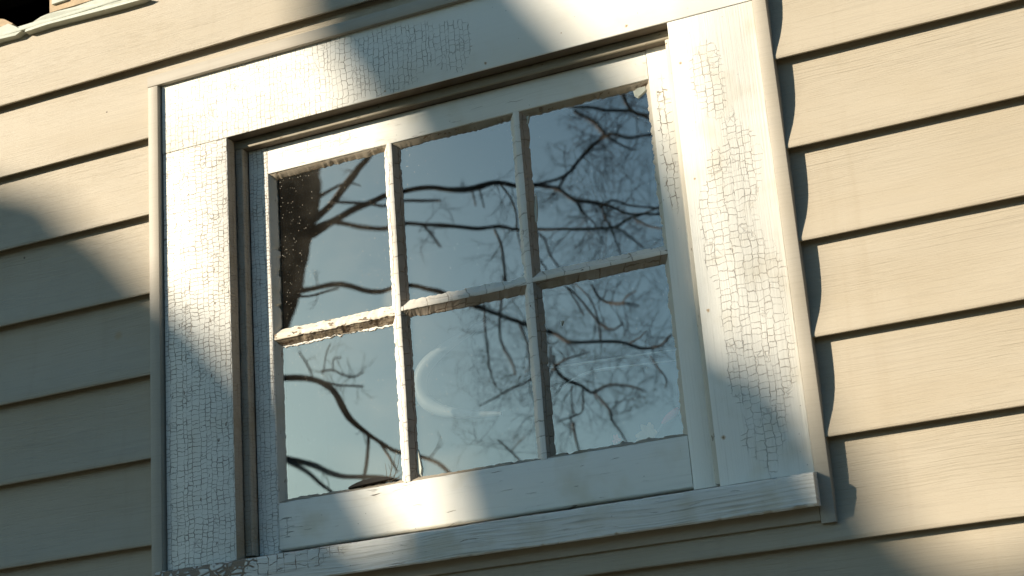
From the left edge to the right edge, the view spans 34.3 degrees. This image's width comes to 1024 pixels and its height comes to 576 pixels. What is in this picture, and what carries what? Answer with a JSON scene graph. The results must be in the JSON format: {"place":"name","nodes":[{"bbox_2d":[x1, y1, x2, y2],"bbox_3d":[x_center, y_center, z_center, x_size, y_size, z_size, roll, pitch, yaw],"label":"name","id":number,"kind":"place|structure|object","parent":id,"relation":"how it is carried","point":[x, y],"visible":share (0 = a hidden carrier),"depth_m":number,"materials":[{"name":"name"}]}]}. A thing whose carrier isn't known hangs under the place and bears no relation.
{"place":"outdoors","nodes":[
{"label":"outdoors","id":0,"kind":"place"},
{"bbox_2d":[0,0,683,498],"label":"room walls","id":1,"kind":"structure","parent":0,"point":[594,178],"depth_m":5.11,"materials":[{"name":"glass"}]},
{"bbox_2d":[613,435,620,443],"bbox_3d":[0.139,0.201,2.195,0.012,0.013,0.006,-12,-19,21],"label":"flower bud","id":2,"kind":"object","parent":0,"point":[617,439],"visible":1,"depth_m":2.20,"materials":[{"name":"plastic"}]},
{"bbox_2d":[635,422,657,440],"bbox_3d":[0.178,0.192,2.178,0.030,0.030,0.010,-12,-19,21],"label":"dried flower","id":3,"kind":"object","parent":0,"point":[647,431],"visible":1,"depth_m":2.18,"materials":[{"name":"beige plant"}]},
{"label":"lawn","id":4,"kind":"structure","parent":0,"visible":0},
{"bbox_2d":[0,0,1023,575],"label":"siding wall","id":5,"kind":"structure","parent":4,"relation":"on","point":[896,132],"depth_m":2.12,"materials":[{"name":"wood"}]},
{"bbox_2d":[0,0,150,43],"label":"torn siding board","id":6,"kind":"object","parent":5,"relation":"attached to","point":[63,12],"visible":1,"depth_m":2.72,"materials":[{"name":"cream paint"},{"name":"wood"}]},
{"bbox_2d":[155,0,820,575],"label":"window","id":7,"kind":"structure","parent":5,"relation":"attached to","point":[241,140],"depth_m":2.32,"materials":[{"name":"paint"}]},
{"bbox_2d":[348,477,393,488],"bbox_3d":[-0.198,0.271,2.316,0.070,0.010,0.008,-12,-19,21],"label":"dead leaf","id":8,"kind":"object","parent":7,"relation":"on","point":[370,481],"visible":1,"depth_m":2.31,"materials":[{"name":"brown plant"}]},
{"bbox_2d":[385,450,400,481],"bbox_3d":[-0.164,0.246,2.307,0.029,0.044,0.002,-12,-19,21],"label":"straw tuft","id":9,"kind":"object","parent":7,"relation":"on","point":[391,470],"visible":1,"depth_m":2.31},
{"bbox_2d":[414,319,501,417],"bbox_3d":[-0.082,0.123,2.385,0.136,0.145,0.021,-12,-19,21],"label":"ring smear","id":10,"kind":"object","parent":7,"relation":"attached to","point":[426,401],"visible":0.97,"depth_m":2.39,"materials":[{"name":"dried grime"},{"name":"glass"}]},
{"bbox_2d":[549,350,674,367],"bbox_3d":[0.138,0.095,2.232,0.207,0.010,0.002,-12,-19,21],"label":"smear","id":11,"kind":"object","parent":7,"relation":"attached to","point":[611,358],"visible":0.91,"depth_m":2.23},
{"bbox_2d":[561,360,675,387],"bbox_3d":[0.148,0.111,2.221,0.184,0.017,0.003,-12,-19,21],"label":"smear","id":12,"kind":"object","parent":7,"relation":"attached to","point":[595,370],"visible":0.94,"depth_m":2.23},
{"bbox_2d":[655,407,679,436],"bbox_3d":[0.202,0.177,2.175,0.041,0.037,0.010,-12,-19,21],"label":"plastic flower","id":13,"kind":"object","parent":7,"relation":"on","point":[671,414],"visible":1,"depth_m":2.17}
]}

